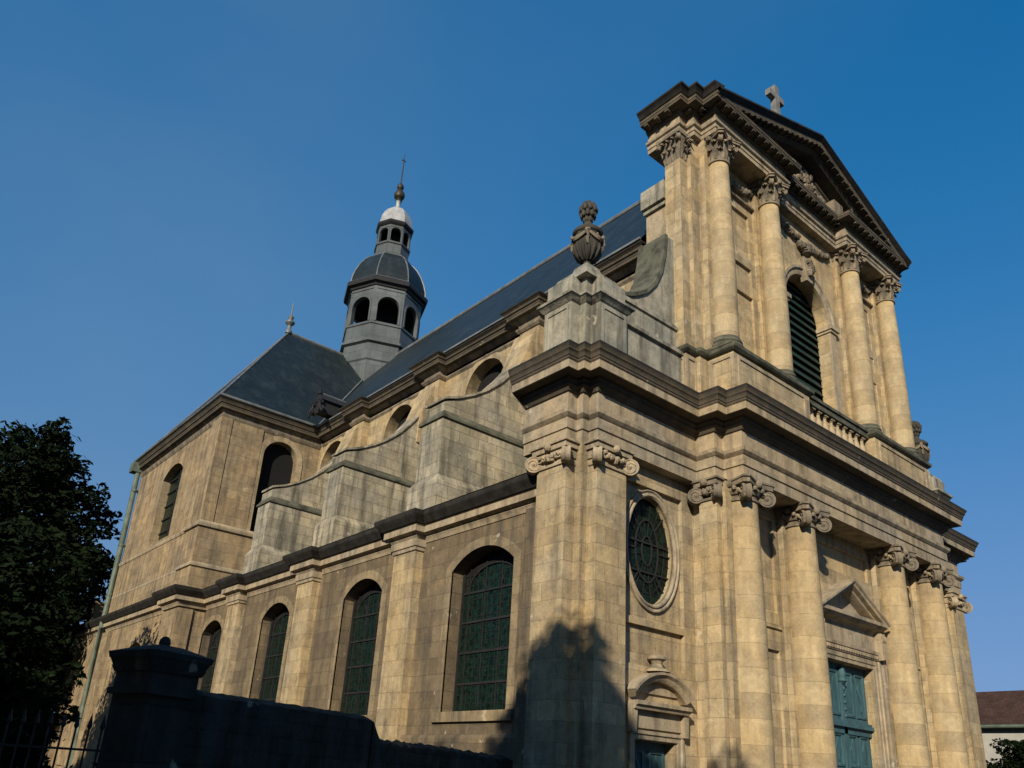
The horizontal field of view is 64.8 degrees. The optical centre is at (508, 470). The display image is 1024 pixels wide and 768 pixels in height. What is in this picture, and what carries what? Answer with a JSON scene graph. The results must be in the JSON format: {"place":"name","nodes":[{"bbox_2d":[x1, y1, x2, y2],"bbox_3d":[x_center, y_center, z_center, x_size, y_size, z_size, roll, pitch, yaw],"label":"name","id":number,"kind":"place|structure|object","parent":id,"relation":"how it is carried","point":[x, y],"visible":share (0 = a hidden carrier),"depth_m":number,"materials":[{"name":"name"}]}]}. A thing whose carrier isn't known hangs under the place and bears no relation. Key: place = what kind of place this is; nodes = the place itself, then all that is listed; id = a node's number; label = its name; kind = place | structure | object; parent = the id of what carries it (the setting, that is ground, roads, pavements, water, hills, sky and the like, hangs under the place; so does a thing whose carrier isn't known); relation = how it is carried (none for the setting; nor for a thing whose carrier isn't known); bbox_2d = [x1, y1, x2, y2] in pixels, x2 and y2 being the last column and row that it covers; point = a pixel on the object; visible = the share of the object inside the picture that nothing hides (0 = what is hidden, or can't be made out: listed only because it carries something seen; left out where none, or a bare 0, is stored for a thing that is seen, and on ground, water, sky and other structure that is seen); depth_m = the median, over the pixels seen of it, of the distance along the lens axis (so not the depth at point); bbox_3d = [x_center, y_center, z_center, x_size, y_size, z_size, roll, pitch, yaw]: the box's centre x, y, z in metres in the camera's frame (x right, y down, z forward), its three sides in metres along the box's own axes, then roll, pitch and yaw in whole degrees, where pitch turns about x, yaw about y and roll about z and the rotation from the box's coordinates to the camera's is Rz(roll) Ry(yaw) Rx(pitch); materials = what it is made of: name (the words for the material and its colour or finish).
{"place":"outdoors","nodes":[
{"label":"outdoors","id":0,"kind":"place"},
{"bbox_2d":[96,636,213,767],"bbox_3d":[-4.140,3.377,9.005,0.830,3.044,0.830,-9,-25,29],"label":"gate pillar","id":1,"kind":"structure","parent":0,"point":[153,690],"depth_m":9.04,"materials":[{"name":"stone"}]},
{"bbox_2d":[0,0,1023,712],"label":"sky","id":2,"kind":"structure","parent":0,"point":[177,176],"materials":[{"name":"blue"}]},
{"bbox_2d":[43,80,986,767],"bbox_3d":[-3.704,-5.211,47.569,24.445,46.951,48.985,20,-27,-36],"label":"church","id":3,"kind":"structure","parent":0,"point":[647,480],"depth_m":26.07,"materials":[{"name":"stone"}]},
{"bbox_2d":[158,467,182,540],"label":"transept window","id":4,"kind":"structure","parent":3,"relation":"in","point":[169,508],"depth_m":45.27,"materials":[{"name":"green glass"}]},
{"bbox_2d":[197,614,223,692],"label":"aisle window","id":5,"kind":"structure","parent":3,"relation":"in","point":[207,683],"depth_m":36.88,"materials":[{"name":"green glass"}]},
{"bbox_2d":[246,595,293,702],"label":"aisle window","id":6,"kind":"structure","parent":3,"relation":"in","point":[277,646],"depth_m":31.99,"materials":[{"name":"green glass"}]},
{"bbox_2d":[250,444,292,531],"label":"transept window","id":7,"kind":"structure","parent":3,"relation":"in","point":[277,462],"depth_m":42.58,"materials":[{"name":"black glass"}]},
{"bbox_2d":[317,436,342,471],"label":"clerestory window","id":8,"kind":"structure","parent":3,"relation":"in","point":[340,438],"depth_m":43.42,"materials":[{"name":"stone"}]},
{"bbox_2d":[325,570,386,719],"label":"aisle window","id":9,"kind":"structure","parent":3,"relation":"in","point":[362,661],"depth_m":26.99,"materials":[{"name":"green glass"}]},
{"bbox_2d":[380,399,413,440],"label":"clerestory window","id":10,"kind":"structure","parent":3,"relation":"in","point":[409,402],"depth_m":38.80,"materials":[{"name":"stone"}]},
{"bbox_2d":[430,535,520,722],"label":"aisle window","id":11,"kind":"structure","parent":3,"relation":"in","point":[488,623],"depth_m":22.19,"materials":[{"name":"green glass"}]},
{"bbox_2d":[461,352,505,395],"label":"clerestory window","id":12,"kind":"structure","parent":3,"relation":"in","point":[496,370],"depth_m":34.05,"materials":[{"name":"stone"}]},
{"bbox_2d":[626,490,679,612],"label":"oval window","id":13,"kind":"structure","parent":3,"relation":"in","point":[647,557],"depth_m":21.40,"materials":[{"name":"green glass"}]},
{"bbox_2d":[625,655,694,767],"bbox_3d":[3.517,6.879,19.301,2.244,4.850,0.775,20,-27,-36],"label":"side door","id":14,"kind":"structure","parent":3,"relation":"in","point":[644,714],"depth_m":19.64,"materials":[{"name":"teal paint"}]},
{"bbox_2d":[779,213,843,432],"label":"arched window","id":15,"kind":"structure","parent":3,"relation":"in","point":[803,366],"depth_m":29.99,"materials":[{"name":"stone"}]},
{"bbox_2d":[821,579,896,767],"bbox_3d":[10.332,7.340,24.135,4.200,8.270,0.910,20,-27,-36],"label":"great door","id":16,"kind":"structure","parent":3,"relation":"in","point":[853,622],"depth_m":24.98,"materials":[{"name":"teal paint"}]},
{"bbox_2d":[976,690,1023,764],"bbox_3d":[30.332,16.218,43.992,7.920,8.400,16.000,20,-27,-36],"label":"house","id":17,"kind":"structure","parent":0,"point":[1001,715],"depth_m":44.44,"materials":[{"name":"brown tile"}]},
{"label":"ground","id":18,"kind":"structure","parent":0,"visible":0},
{"bbox_2d":[0,515,93,764],"bbox_3d":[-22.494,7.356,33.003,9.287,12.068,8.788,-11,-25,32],"label":"broadleaf tree","id":19,"kind":"object","parent":18,"relation":"on","point":[41,579],"visible":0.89,"depth_m":33.54,"materials":[{"name":"green plant"}]},
{"bbox_2d":[24,641,70,767],"bbox_3d":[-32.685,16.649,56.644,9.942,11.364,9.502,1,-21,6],"label":"broadleaf tree","id":20,"kind":"object","parent":18,"relation":"on","point":[55,690],"visible":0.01,"depth_m":54.28,"materials":[{"name":"green plant"}]},
{"bbox_2d":[0,742,96,767],"bbox_3d":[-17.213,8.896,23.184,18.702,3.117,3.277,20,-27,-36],"label":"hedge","id":21,"kind":"object","parent":18,"relation":"on","point":[71,766],"visible":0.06,"depth_m":26.12,"materials":[{"name":"green plant"}]},
{"bbox_2d":[0,707,105,767],"bbox_3d":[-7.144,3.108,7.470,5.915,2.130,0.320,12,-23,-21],"label":"railing","id":22,"kind":"object","parent":18,"relation":"on","point":[49,723],"visible":1,"depth_m":8.63,"materials":[{"name":"metal"}]},
{"bbox_2d":[0,416,123,743],"bbox_3d":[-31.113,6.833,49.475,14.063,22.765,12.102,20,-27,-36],"label":"broadleaf tree","id":23,"kind":"object","parent":18,"relation":"on","point":[36,485],"visible":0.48,"depth_m":50.70,"materials":[{"name":"green plant"}]},
{"bbox_2d":[181,690,372,767],"bbox_3d":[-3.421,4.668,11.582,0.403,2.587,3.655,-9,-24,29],"label":"churchyard wall","id":24,"kind":"structure","parent":18,"relation":"on","point":[227,731],"depth_m":11.48,"materials":[{"name":"grey stone"}]},
{"bbox_2d":[367,722,512,767],"bbox_3d":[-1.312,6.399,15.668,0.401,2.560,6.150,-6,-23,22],"label":"churchyard wall","id":25,"kind":"structure","parent":18,"relation":"on","point":[387,753],"depth_m":14.82,"materials":[{"name":"grey stone"}]},
{"bbox_2d":[986,738,1023,767],"bbox_3d":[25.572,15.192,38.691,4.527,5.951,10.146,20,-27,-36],"label":"shrub","id":26,"kind":"object","parent":18,"relation":"on","point":[1014,758],"visible":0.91,"depth_m":39.62,"materials":[{"name":"green plant"}]}
]}

